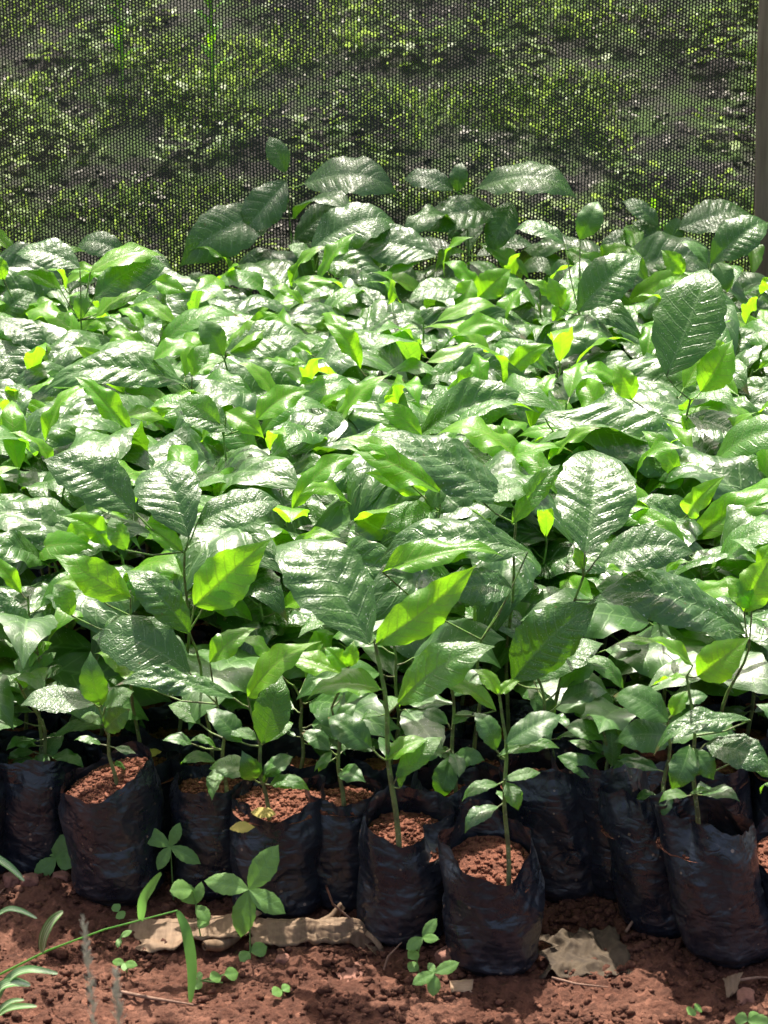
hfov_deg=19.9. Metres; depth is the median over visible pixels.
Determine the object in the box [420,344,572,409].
potted seedling
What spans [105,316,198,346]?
potted seedling
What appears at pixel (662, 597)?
potted seedling
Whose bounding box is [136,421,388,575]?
potted seedling
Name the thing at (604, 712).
potted seedling
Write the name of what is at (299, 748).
potted seedling
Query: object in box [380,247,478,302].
potted seedling
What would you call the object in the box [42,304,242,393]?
potted seedling
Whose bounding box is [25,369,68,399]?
potted seedling
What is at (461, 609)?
potted seedling
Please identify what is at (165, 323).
potted seedling
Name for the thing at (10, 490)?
potted seedling
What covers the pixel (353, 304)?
potted seedling
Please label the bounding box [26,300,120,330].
potted seedling
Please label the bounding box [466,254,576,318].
potted seedling
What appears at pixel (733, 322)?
potted seedling
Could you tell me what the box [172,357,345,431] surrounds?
potted seedling
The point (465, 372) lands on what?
potted seedling
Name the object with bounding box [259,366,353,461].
potted seedling
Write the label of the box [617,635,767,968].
potted seedling
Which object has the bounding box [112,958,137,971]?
weed seedling
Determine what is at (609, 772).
potted seedling
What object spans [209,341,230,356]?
potted seedling
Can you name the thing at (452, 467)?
potted seedling
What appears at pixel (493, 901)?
potted seedling
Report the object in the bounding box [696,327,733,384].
potted seedling
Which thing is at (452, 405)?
potted seedling
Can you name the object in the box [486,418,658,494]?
potted seedling
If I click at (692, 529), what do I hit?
potted seedling
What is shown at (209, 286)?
potted seedling
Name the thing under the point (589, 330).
potted seedling
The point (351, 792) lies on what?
potted seedling
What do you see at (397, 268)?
potted seedling
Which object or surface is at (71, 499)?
potted seedling
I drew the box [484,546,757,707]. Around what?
potted seedling
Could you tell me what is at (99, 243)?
potted seedling
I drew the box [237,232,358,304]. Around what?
potted seedling
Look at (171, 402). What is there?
potted seedling
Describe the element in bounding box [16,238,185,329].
potted seedling
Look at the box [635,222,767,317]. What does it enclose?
potted seedling
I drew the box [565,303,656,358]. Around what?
potted seedling
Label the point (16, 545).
potted seedling
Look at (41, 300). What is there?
potted seedling
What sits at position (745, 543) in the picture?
potted seedling
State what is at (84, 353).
potted seedling
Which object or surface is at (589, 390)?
potted seedling
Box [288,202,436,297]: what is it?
potted seedling
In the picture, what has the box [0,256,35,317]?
potted seedling
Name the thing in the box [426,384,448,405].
potted seedling
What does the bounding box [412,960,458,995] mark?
weed seedling
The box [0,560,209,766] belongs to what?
potted seedling
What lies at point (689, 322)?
potted seedling
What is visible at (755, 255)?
potted seedling
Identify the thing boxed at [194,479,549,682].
potted seedling
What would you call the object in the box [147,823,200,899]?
weed seedling
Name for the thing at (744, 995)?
soil lump
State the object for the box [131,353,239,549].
potted seedling
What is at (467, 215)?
potted seedling
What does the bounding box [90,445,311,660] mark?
potted seedling
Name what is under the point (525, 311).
potted seedling
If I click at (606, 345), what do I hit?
potted seedling
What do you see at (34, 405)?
potted seedling
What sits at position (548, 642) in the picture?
potted seedling
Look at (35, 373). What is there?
potted seedling
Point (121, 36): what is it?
hill sapling
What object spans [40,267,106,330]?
potted seedling
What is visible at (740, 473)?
potted seedling
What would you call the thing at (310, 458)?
potted seedling
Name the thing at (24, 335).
potted seedling
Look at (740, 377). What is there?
potted seedling
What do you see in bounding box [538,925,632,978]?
rotted leaf
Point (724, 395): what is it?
potted seedling
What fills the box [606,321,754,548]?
potted seedling
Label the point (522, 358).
potted seedling
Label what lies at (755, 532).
potted seedling
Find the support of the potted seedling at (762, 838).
on the ground at (526, 988)
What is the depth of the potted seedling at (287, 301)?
4.49 m
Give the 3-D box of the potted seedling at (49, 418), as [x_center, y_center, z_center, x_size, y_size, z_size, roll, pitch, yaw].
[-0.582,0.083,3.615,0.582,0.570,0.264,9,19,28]
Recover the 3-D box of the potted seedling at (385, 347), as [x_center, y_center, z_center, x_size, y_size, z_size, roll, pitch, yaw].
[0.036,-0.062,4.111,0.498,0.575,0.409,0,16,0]
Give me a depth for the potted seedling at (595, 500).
2.99 m
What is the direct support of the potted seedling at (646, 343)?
on the ground at (526, 988)
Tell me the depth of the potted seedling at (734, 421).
3.63 m
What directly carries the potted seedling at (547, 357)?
on the ground at (526, 988)
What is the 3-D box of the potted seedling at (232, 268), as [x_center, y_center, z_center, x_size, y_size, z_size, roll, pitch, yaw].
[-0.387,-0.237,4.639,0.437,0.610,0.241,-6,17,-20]
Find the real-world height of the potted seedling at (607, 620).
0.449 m
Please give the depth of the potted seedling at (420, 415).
3.73 m
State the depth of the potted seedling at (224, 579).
2.97 m
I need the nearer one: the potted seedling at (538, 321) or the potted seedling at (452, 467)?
the potted seedling at (452, 467)
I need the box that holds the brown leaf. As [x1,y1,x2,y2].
[723,972,742,998]
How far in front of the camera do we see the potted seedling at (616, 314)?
4.20 m
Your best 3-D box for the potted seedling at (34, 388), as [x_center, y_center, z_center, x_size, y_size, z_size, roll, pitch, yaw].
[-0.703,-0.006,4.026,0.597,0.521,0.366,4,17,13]
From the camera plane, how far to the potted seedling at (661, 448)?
3.50 m
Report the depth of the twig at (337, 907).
2.92 m
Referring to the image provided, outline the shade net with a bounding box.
[0,0,758,294]
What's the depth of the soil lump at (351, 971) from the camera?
2.85 m
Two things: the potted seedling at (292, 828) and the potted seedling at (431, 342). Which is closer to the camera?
the potted seedling at (292, 828)
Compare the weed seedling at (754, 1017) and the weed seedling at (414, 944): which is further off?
the weed seedling at (414, 944)
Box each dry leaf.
[128,910,261,952]
[202,930,241,951]
[251,917,372,949]
[316,919,336,923]
[320,902,344,918]
[364,931,383,955]
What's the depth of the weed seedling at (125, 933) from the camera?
2.92 m
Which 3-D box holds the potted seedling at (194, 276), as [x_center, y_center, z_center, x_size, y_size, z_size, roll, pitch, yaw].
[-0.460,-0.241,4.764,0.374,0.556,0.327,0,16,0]
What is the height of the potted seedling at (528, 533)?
0.528 m
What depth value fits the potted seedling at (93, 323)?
4.21 m
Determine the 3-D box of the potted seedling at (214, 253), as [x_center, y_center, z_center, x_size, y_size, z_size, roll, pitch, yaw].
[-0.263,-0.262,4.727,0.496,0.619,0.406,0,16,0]
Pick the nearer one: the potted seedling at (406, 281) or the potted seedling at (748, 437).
the potted seedling at (748, 437)
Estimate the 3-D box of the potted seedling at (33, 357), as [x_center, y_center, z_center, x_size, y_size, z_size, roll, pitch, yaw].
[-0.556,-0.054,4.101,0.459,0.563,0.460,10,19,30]
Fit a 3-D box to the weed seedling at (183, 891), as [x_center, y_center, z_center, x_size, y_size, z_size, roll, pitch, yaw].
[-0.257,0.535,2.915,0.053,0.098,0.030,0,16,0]
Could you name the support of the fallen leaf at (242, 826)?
attached to the potted seedling at (292, 828)
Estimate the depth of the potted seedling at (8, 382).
3.96 m
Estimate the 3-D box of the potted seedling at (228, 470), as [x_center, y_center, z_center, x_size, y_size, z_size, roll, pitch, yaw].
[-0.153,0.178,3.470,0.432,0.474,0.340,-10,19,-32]
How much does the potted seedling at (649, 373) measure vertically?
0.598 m
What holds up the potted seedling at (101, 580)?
on the ground at (526, 988)
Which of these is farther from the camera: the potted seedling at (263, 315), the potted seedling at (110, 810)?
the potted seedling at (263, 315)
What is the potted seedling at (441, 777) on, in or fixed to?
on the ground at (526, 988)
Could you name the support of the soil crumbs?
on the ground at (526, 988)
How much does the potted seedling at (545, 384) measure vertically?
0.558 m
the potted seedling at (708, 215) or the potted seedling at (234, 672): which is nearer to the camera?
the potted seedling at (234, 672)
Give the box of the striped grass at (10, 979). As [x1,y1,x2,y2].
[0,856,57,1015]
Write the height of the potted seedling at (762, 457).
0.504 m
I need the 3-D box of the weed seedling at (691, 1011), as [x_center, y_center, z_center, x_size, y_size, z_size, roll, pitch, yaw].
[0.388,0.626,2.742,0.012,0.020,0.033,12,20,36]
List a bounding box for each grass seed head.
[79,914,98,1023]
[110,965,126,1023]
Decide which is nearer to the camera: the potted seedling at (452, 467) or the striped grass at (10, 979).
the striped grass at (10, 979)
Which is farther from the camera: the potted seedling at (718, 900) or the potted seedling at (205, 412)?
the potted seedling at (205, 412)
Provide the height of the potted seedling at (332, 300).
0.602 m
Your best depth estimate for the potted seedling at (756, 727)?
3.22 m
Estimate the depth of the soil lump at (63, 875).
3.08 m
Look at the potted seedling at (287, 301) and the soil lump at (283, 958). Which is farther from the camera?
the potted seedling at (287, 301)
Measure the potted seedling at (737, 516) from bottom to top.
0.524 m
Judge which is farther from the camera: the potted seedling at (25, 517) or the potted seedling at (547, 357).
the potted seedling at (547, 357)
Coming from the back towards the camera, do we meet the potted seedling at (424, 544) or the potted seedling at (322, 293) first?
the potted seedling at (322, 293)
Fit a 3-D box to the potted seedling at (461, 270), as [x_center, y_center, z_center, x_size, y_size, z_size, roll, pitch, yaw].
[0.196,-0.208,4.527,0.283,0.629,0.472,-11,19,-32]
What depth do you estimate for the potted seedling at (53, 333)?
4.28 m
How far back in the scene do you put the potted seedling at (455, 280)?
4.45 m
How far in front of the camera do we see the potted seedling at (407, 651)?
3.18 m
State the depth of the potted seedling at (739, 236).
4.38 m
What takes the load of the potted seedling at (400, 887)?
on the ground at (526, 988)
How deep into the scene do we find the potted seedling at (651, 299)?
4.44 m
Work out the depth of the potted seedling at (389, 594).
3.15 m
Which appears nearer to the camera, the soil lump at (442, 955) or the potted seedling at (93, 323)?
the soil lump at (442, 955)
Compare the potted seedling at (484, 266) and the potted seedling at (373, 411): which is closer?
the potted seedling at (373, 411)
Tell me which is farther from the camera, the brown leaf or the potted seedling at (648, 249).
the potted seedling at (648, 249)
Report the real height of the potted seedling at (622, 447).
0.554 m
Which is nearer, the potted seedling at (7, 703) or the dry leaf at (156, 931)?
the dry leaf at (156, 931)
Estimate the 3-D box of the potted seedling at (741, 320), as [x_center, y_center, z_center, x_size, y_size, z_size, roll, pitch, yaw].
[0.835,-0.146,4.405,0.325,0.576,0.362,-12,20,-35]
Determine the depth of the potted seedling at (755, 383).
3.96 m
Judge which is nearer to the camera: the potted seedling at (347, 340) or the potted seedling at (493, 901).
the potted seedling at (493, 901)
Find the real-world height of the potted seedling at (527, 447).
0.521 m
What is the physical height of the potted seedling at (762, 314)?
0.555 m
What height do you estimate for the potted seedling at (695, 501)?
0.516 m
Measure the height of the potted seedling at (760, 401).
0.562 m
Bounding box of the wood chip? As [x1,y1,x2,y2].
[450,979,473,991]
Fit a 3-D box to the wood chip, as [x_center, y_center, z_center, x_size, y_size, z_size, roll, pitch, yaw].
[0.100,0.607,2.809,0.031,0.007,0.023,0,16,0]
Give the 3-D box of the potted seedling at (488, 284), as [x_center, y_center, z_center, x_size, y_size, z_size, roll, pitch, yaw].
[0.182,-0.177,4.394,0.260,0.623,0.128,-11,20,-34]
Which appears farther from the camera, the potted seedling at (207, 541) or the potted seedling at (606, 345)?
the potted seedling at (606, 345)
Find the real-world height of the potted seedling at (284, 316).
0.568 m
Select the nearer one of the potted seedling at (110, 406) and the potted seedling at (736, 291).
the potted seedling at (110, 406)
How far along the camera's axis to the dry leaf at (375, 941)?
2.91 m
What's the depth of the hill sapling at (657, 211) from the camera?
5.74 m
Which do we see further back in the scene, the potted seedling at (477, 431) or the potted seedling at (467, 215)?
the potted seedling at (467, 215)
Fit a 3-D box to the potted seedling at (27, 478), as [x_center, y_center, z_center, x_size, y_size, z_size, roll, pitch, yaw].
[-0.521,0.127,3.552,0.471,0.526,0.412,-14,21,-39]
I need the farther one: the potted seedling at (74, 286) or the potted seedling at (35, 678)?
the potted seedling at (74, 286)
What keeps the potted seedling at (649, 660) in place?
on the ground at (526, 988)
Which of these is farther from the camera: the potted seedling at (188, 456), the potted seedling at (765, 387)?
the potted seedling at (765, 387)
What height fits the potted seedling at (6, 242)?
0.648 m
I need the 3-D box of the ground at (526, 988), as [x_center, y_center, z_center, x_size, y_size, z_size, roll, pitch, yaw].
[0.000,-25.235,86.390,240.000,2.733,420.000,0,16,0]
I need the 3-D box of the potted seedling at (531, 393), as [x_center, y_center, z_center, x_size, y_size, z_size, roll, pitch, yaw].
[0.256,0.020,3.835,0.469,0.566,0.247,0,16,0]
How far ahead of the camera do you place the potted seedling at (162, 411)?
3.78 m
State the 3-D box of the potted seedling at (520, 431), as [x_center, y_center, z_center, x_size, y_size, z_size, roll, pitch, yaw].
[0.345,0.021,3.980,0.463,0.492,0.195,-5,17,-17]
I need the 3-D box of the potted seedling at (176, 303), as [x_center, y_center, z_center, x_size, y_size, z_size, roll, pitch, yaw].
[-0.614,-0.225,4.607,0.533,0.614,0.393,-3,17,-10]
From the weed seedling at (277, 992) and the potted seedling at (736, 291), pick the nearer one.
the weed seedling at (277, 992)
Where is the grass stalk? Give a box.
[0,872,196,1002]
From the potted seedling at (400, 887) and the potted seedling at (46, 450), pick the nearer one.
the potted seedling at (400, 887)
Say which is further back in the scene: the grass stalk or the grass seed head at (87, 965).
the grass stalk
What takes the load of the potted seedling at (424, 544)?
on the ground at (526, 988)
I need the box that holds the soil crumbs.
[0,869,767,1023]
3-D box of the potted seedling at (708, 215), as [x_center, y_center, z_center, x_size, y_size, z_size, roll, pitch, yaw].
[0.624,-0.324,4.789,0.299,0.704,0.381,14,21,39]
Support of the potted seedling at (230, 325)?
on the ground at (526, 988)
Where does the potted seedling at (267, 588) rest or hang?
on the ground at (526, 988)
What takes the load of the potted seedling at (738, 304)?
on the ground at (526, 988)
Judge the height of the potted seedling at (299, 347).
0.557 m
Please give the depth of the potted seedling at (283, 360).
4.07 m
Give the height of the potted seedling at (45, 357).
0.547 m
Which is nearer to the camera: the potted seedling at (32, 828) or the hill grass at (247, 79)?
the potted seedling at (32, 828)
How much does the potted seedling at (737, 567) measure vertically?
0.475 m
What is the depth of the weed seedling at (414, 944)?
2.83 m
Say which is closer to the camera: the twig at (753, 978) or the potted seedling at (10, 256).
the twig at (753, 978)
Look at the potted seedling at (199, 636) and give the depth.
3.48 m
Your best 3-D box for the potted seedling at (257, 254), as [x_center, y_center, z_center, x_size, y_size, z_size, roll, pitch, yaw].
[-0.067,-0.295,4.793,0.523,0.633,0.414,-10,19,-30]
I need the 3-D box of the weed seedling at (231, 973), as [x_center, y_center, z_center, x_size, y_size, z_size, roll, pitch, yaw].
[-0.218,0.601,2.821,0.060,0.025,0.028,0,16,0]
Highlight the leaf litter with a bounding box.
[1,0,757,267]
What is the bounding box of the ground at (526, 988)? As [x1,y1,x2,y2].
[0,0,767,1023]
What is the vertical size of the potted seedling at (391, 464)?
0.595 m
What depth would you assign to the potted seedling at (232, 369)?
3.98 m
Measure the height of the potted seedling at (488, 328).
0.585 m
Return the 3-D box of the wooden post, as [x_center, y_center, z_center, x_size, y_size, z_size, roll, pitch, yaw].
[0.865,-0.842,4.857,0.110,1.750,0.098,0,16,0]
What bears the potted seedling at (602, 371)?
on the ground at (526, 988)
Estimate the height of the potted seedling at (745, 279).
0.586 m
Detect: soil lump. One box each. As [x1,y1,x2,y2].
[3,872,19,887]
[20,872,38,886]
[52,870,71,881]
[275,953,289,963]
[336,961,362,981]
[434,945,465,971]
[437,934,445,943]
[736,987,754,1005]
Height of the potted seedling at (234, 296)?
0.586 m
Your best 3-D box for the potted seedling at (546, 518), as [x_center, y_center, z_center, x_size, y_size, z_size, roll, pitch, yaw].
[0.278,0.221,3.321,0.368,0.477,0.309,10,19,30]
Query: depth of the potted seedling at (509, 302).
4.27 m
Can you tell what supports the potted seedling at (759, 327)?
on the ground at (526, 988)
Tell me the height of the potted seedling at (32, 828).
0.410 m
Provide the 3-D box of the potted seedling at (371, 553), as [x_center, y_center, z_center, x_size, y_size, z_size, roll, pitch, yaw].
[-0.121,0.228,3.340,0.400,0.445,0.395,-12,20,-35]
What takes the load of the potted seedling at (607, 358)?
on the ground at (526, 988)
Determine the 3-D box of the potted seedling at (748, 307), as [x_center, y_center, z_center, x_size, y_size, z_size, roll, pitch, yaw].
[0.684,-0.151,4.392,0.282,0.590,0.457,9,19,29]
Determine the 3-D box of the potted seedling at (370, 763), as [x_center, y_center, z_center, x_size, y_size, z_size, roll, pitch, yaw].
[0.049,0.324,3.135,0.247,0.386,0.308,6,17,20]
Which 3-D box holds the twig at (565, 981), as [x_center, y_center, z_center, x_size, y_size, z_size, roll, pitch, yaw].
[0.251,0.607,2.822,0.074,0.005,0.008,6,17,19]
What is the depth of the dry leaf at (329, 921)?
2.93 m
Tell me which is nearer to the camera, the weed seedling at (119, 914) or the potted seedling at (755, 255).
the weed seedling at (119, 914)
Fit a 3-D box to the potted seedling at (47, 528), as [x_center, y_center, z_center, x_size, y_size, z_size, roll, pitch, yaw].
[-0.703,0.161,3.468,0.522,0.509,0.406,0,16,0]
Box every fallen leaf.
[150,749,160,756]
[230,821,254,832]
[251,807,275,817]
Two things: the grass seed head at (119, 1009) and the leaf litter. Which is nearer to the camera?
the grass seed head at (119, 1009)
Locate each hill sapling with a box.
[98,0,140,89]
[191,0,231,95]
[649,198,666,227]
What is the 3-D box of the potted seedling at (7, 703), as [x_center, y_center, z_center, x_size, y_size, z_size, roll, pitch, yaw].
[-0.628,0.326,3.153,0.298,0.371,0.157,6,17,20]
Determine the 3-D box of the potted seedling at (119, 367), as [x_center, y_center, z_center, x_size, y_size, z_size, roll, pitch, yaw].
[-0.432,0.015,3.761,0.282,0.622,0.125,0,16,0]
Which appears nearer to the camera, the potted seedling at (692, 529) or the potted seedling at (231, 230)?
the potted seedling at (692, 529)
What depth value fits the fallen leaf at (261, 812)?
2.94 m
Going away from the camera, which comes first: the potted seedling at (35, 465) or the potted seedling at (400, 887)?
the potted seedling at (400, 887)
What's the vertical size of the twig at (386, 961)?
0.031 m
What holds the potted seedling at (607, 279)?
on the ground at (526, 988)
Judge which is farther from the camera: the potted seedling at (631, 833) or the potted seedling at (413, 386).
the potted seedling at (413, 386)
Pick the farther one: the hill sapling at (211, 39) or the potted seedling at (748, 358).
the hill sapling at (211, 39)
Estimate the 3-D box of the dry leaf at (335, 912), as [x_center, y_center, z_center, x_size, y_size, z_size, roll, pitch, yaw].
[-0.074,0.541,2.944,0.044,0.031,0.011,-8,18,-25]
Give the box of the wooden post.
[754,0,767,276]
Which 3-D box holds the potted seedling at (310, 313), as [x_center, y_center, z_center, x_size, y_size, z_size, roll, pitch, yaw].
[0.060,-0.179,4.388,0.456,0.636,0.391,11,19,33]
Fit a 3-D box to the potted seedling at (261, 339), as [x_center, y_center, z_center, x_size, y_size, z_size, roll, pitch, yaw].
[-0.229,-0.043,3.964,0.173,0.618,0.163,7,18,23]
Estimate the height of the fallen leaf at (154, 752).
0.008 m
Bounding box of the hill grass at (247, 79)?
[0,0,756,281]
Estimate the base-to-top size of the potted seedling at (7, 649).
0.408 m
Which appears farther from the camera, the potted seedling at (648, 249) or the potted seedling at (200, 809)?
the potted seedling at (648, 249)
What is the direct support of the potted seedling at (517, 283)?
on the ground at (526, 988)
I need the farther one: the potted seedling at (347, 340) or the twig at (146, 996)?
the potted seedling at (347, 340)
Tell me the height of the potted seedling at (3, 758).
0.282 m
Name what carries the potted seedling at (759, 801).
on the ground at (526, 988)
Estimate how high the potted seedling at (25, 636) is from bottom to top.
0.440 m
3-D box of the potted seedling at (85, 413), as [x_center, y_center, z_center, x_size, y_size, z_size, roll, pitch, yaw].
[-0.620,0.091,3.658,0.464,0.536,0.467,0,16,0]
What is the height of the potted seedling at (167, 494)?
0.600 m
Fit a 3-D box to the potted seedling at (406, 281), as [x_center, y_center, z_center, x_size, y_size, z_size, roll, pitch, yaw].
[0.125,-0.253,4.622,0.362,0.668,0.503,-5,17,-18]
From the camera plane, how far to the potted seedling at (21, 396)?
3.74 m
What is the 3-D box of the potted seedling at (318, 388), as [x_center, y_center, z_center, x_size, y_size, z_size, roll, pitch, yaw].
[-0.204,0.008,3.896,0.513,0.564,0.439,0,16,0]
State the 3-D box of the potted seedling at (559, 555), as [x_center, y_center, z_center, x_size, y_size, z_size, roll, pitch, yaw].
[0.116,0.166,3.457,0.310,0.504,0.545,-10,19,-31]
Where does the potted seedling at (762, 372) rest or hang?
on the ground at (526, 988)
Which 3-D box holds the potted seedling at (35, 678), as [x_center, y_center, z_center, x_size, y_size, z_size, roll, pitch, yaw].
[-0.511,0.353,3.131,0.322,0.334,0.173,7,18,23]
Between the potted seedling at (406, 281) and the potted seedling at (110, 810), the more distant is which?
the potted seedling at (406, 281)
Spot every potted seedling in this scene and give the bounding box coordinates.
[0,229,111,313]
[0,242,89,289]
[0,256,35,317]
[0,267,208,323]
[0,300,67,344]
[0,313,115,363]
[0,317,47,382]
[0,379,169,574]
[0,383,132,576]
[0,384,72,575]
[0,385,152,630]
[0,398,132,464]
[0,400,154,501]
[0,413,28,493]
[0,466,67,532]
[0,479,203,564]
[0,485,28,495]
[0,497,182,718]
[0,498,185,715]
[0,510,149,585]
[0,558,171,739]
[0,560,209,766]
[0,591,83,873]
[0,638,18,658]
[0,641,148,774]
[0,673,34,762]
[0,753,7,873]
[1,471,212,642]
[11,431,144,678]
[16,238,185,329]
[16,338,130,394]
[20,399,138,573]
[21,651,164,905]
[23,339,181,390]
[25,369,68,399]
[25,389,169,457]
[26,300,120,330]
[29,377,108,433]
[30,261,133,319]
[30,346,50,360]
[37,296,72,305]
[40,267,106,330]
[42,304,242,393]
[43,449,280,757]
[45,338,209,393]
[52,554,181,870]
[59,277,119,313]
[65,377,149,552]
[66,306,157,336]
[67,292,177,337]
[69,332,301,434]
[74,346,262,566]
[77,231,171,293]
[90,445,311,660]
[92,615,256,901]
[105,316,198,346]
[109,406,174,552]
[118,641,325,918]
[121,263,272,318]
[125,537,273,779]
[127,275,290,364]
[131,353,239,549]
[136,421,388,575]
[144,429,298,641]
[149,392,194,427]
[157,307,323,357]
[158,362,338,414]
[170,389,335,504]
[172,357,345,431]
[173,311,277,358]
[173,362,352,573]
[173,384,307,648]
[173,454,421,680]
[174,526,388,731]
[180,137,396,310]
[182,591,359,758]
[184,472,248,644]
[185,567,337,741]
[188,272,205,284]
[192,246,253,291]
[193,320,306,376]
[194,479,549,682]
[197,275,306,310]
[207,286,257,314]
[207,306,424,376]
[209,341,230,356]
[211,467,345,650]
[213,411,399,478]
[220,246,366,316]
[220,629,400,784]
[227,326,420,383]
[234,247,454,308]
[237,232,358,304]
[239,613,500,770]
[246,336,403,380]
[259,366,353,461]
[263,356,294,365]
[270,374,390,455]
[271,283,432,364]
[272,277,419,313]
[275,539,494,948]
[286,281,436,311]
[286,374,538,454]
[287,271,527,343]
[287,570,522,717]
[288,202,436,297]
[288,451,573,681]
[295,641,381,912]
[296,618,505,789]
[297,328,525,388]
[305,324,456,378]
[319,323,432,377]
[323,300,424,379]
[323,469,536,683]
[331,262,418,284]
[336,375,538,546]
[340,433,466,739]
[345,297,495,379]
[356,237,495,307]
[369,430,559,752]
[374,563,544,738]
[377,312,530,385]
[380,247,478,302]
[380,451,648,688]
[380,517,528,811]
[382,357,490,402]
[403,161,576,269]
[403,376,422,406]
[407,402,434,435]
[409,268,510,304]
[410,352,558,423]
[410,640,500,824]
[413,286,578,379]
[420,343,612,403]
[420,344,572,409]
[421,277,462,332]
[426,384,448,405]
[427,314,621,366]
[433,374,555,442]
[436,416,640,572]
[437,669,560,976]
[444,261,539,315]
[445,327,696,392]
[447,508,718,708]
[449,574,733,741]
[466,243,574,297]
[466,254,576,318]
[466,403,697,637]
[471,466,605,701]
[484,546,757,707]
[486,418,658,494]
[492,401,580,442]
[493,231,713,304]
[499,601,606,902]
[502,360,633,420]
[504,273,633,325]
[506,258,613,331]
[509,277,653,338]
[511,247,686,323]
[514,441,572,538]
[514,650,734,791]
[516,202,640,352]
[516,225,749,298]
[516,378,667,451]
[521,558,767,749]
[524,289,629,373]
[524,337,635,385]
[534,470,767,689]
[535,404,767,457]
[539,431,719,546]
[542,450,694,749]
[549,719,649,901]
[551,440,767,657]
[552,361,759,416]
[554,508,767,711]
[558,276,681,321]
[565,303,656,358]
[565,324,654,360]
[577,276,739,312]
[577,351,767,414]
[586,556,767,819]
[595,331,625,351]
[599,684,707,938]
[600,198,749,311]
[602,294,739,357]
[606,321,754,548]
[608,438,758,636]
[612,269,756,455]
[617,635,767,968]
[620,246,703,305]
[623,478,767,706]
[625,319,767,371]
[625,379,767,412]
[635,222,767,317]
[640,446,761,500]
[661,215,767,292]
[671,680,767,828]
[676,545,767,783]
[679,400,752,454]
[681,391,767,409]
[695,449,767,548]
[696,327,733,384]
[696,344,767,383]
[696,376,767,399]
[710,554,767,708]
[712,273,767,317]
[719,412,755,447]
[722,289,760,310]
[722,505,767,544]
[725,321,748,394]
[729,538,767,661]
[737,271,767,309]
[737,312,757,326]
[741,297,757,324]
[747,344,767,377]
[748,244,767,315]
[756,382,767,391]
[756,703,767,907]
[757,309,767,321]
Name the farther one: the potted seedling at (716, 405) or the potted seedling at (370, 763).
the potted seedling at (716, 405)
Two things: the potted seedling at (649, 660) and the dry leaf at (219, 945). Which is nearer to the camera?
the dry leaf at (219, 945)
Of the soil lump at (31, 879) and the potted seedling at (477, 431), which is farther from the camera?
the potted seedling at (477, 431)
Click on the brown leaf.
(732, 982)
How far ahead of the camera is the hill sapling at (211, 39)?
6.76 m
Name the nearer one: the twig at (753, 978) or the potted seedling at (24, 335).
the twig at (753, 978)
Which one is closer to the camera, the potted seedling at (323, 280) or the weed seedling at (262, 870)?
the weed seedling at (262, 870)
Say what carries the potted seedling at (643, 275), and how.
on the ground at (526, 988)
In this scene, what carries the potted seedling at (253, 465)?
on the ground at (526, 988)
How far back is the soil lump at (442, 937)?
2.94 m
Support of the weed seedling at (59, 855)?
on the ground at (526, 988)
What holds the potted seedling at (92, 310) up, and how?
on the ground at (526, 988)
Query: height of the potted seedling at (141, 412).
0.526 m
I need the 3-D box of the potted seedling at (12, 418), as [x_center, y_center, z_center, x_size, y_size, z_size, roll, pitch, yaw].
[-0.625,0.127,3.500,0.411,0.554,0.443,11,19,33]
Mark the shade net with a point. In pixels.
(463, 53)
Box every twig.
[121,990,193,1005]
[325,885,364,926]
[383,942,401,969]
[552,976,607,987]
[624,921,632,932]
[740,976,767,981]
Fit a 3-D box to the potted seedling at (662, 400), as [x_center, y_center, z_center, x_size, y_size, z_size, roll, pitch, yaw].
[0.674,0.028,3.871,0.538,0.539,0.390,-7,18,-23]
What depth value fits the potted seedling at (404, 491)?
3.33 m
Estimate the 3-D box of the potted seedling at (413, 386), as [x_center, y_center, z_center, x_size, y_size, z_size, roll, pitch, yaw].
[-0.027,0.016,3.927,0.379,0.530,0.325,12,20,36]
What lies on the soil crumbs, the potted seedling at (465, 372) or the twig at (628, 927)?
the twig at (628, 927)
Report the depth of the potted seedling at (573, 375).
3.85 m
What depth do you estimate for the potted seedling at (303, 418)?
3.60 m
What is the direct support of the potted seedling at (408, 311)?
on the ground at (526, 988)
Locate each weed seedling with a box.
[34,834,70,875]
[111,904,125,919]
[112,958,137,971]
[116,930,131,947]
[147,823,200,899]
[170,879,210,935]
[195,967,237,989]
[204,845,285,961]
[272,984,289,996]
[406,918,438,972]
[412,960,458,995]
[687,1003,701,1015]
[734,1011,767,1023]
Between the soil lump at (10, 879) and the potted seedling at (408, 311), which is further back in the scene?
the potted seedling at (408, 311)
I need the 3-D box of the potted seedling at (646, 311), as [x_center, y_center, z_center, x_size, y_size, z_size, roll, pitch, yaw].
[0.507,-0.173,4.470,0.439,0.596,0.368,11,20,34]
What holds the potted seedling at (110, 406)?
on the ground at (526, 988)
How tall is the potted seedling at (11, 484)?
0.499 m
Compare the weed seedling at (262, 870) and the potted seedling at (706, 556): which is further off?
the potted seedling at (706, 556)
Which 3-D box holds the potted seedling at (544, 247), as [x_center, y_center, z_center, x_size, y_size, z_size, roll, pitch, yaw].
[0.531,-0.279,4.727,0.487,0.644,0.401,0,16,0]
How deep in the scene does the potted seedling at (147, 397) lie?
3.90 m
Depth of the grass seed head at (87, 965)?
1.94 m
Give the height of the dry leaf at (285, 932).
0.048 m
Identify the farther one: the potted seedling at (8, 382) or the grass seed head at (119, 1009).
the potted seedling at (8, 382)
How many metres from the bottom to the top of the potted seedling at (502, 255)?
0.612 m
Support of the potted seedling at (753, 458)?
on the ground at (526, 988)
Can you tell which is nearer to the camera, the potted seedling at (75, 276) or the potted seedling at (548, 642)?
the potted seedling at (548, 642)

